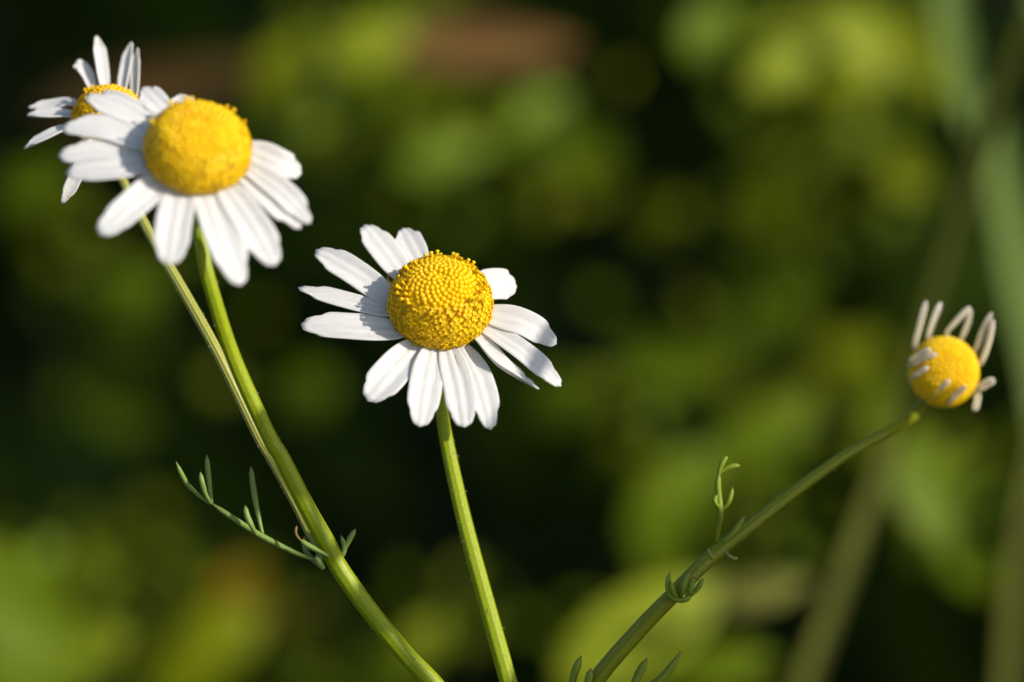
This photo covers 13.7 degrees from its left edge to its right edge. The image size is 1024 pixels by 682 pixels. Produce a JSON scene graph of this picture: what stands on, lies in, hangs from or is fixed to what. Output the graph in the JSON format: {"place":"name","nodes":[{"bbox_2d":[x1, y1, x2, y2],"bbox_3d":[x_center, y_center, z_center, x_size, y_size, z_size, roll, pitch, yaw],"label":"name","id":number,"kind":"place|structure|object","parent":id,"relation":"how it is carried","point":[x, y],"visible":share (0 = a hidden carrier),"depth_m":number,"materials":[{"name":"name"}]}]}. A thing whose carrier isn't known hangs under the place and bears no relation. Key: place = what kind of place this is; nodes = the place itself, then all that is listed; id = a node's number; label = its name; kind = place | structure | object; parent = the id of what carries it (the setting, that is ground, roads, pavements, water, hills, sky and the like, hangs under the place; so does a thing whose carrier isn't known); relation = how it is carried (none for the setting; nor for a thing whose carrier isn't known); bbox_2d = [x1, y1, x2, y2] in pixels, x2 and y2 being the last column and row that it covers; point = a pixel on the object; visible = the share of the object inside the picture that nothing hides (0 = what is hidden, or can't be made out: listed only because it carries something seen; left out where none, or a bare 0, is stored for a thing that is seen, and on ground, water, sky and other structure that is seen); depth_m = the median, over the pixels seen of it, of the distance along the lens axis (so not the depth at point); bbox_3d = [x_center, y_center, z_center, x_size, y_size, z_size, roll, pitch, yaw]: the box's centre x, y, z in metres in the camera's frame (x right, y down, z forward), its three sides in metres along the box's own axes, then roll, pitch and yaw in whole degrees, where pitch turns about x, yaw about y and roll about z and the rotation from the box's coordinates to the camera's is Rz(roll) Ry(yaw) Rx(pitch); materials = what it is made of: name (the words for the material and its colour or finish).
{"place":"outdoors","nodes":[
{"label":"outdoors","id":0,"kind":"place"},
{"bbox_2d":[0,0,1023,681],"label":"ground","id":1,"kind":"structure","parent":0,"point":[582,550],"depth_m":1.38,"materials":[{"name":"green plant"}]},
{"bbox_2d":[0,539,148,681],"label":"broadleaf weed","id":2,"kind":"object","parent":1,"relation":"on","point":[46,635],"visible":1,"depth_m":0.50,"materials":[{"name":"green plant"}]},
{"bbox_2d":[0,486,179,681],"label":"broadleaf weed","id":3,"kind":"object","parent":1,"relation":"on","point":[94,573],"visible":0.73,"depth_m":0.67,"materials":[{"name":"green plant"}]},
{"bbox_2d":[0,161,334,612],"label":"broadleaf weed","id":4,"kind":"object","parent":1,"relation":"on","point":[130,296],"visible":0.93,"depth_m":0.64,"materials":[{"name":"green plant"}]},
{"bbox_2d":[48,60,255,120],"bbox_3d":[-0.054,-0.037,0.638,0.039,0.012,0.003,6,16,21],"label":"dead leaf","id":5,"kind":"object","parent":4,"relation":"on","point":[203,79],"visible":0.47,"depth_m":0.64,"materials":[{"name":"brown plant"}]},
{"bbox_2d":[104,519,334,681],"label":"broadleaf weed","id":6,"kind":"object","parent":1,"relation":"on","point":[214,639],"visible":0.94,"depth_m":0.59,"materials":[{"name":"green plant"}]},
{"bbox_2d":[24,35,443,681],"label":"forked chamomile","id":7,"kind":"object","parent":1,"relation":"on","point":[190,159],"visible":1,"depth_m":0.33,"materials":[{"name":"white plant"}]},
{"bbox_2d":[252,0,454,650],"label":"broadleaf weed","id":8,"kind":"object","parent":1,"relation":"on","point":[373,42],"visible":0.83,"depth_m":0.59,"materials":[{"name":"green plant"}]},
{"bbox_2d":[396,16,578,67],"bbox_3d":[-0.005,-0.041,0.588,0.029,0.007,0.005,0,15,0],"label":"dead leaf","id":9,"kind":"object","parent":8,"relation":"attached to","point":[455,42],"visible":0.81,"depth_m":0.59,"materials":[{"name":"brown plant"}]},
{"bbox_2d":[261,5,487,636],"bbox_3d":[-0.021,0.066,0.793,0.038,0.297,0.309,0,15,0],"label":"broadleaf weed","id":10,"kind":"object","parent":1,"relation":"on","point":[380,98],"visible":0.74,"depth_m":0.69,"materials":[{"name":"green plant"}]},
{"bbox_2d":[280,562,539,681],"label":"broadleaf weed","id":11,"kind":"object","parent":1,"relation":"on","point":[425,637],"visible":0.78,"depth_m":0.61,"materials":[{"name":"green plant"}]},
{"bbox_2d":[298,225,561,681],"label":"chamomile","id":12,"kind":"object","parent":1,"relation":"on","point":[438,308],"visible":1,"depth_m":0.34,"materials":[{"name":"white plant"}]},
{"bbox_2d":[0,0,1023,681],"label":"undergrowth","id":13,"kind":"object","parent":1,"relation":"on","point":[68,464],"visible":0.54,"depth_m":0.98,"materials":[{"name":"green plant"}]},
{"bbox_2d":[393,65,631,681],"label":"broadleaf weed","id":14,"kind":"object","parent":1,"relation":"on","point":[538,122],"visible":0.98,"depth_m":0.61,"materials":[{"name":"green plant"}]},
{"bbox_2d":[553,541,809,681],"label":"broadleaf weed","id":15,"kind":"object","parent":1,"relation":"on","point":[596,635],"visible":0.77,"depth_m":0.50,"materials":[{"name":"green plant"}]},
{"bbox_2d":[528,242,888,640],"bbox_3d":[0.028,0.089,0.769,0.052,0.265,0.302,0,15,0],"label":"broadleaf weed","id":16,"kind":"object","parent":1,"relation":"on","point":[652,362],"visible":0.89,"depth_m":0.62,"materials":[{"name":"green plant"}]},
{"bbox_2d":[594,383,849,640],"bbox_3d":[0.036,0.103,0.717,0.038,0.264,0.301,2,15,7],"label":"broadleaf weed","id":17,"kind":"object","parent":1,"relation":"on","point":[671,504],"visible":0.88,"depth_m":0.57,"materials":[{"name":"green plant"}]},
{"bbox_2d":[628,91,930,681],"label":"broadleaf weed","id":18,"kind":"object","parent":1,"relation":"on","point":[762,204],"visible":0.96,"depth_m":0.63,"materials":[{"name":"green plant"}]},
{"bbox_2d":[569,301,994,681],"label":"curled chamomile","id":19,"kind":"object","parent":1,"relation":"on","point":[943,372],"visible":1,"depth_m":0.34,"materials":[{"name":"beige plant"}]},
{"bbox_2d":[679,0,949,660],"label":"broadleaf weed","id":20,"kind":"object","parent":1,"relation":"on","point":[867,43],"visible":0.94,"depth_m":0.56,"materials":[{"name":"green plant"}]},
{"bbox_2d":[795,16,1023,681],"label":"grass stalk","id":21,"kind":"object","parent":1,"relation":"on","point":[823,633],"depth_m":0.47,"materials":[{"name":"green plant"}]},
{"bbox_2d":[805,380,1023,681],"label":"broadleaf weed","id":22,"kind":"object","parent":1,"relation":"on","point":[934,489],"visible":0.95,"depth_m":0.52,"materials":[{"name":"green plant"}]},
{"bbox_2d":[933,0,976,136],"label":"blade of grass","id":23,"kind":"object","parent":1,"relation":"on","point":[953,30],"visible":1,"depth_m":0.50,"materials":[{"name":"green plant"}]},
{"bbox_2d":[986,96,1023,359],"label":"blade of grass","id":24,"kind":"object","parent":1,"relation":"on","point":[1007,198],"visible":0.8,"depth_m":0.52,"materials":[{"name":"green plant"}]},
{"bbox_2d":[999,481,1023,681],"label":"blade of grass","id":25,"kind":"object","parent":1,"relation":"on","point":[1012,629],"visible":1,"depth_m":0.48,"materials":[{"name":"green plant"}]}
]}

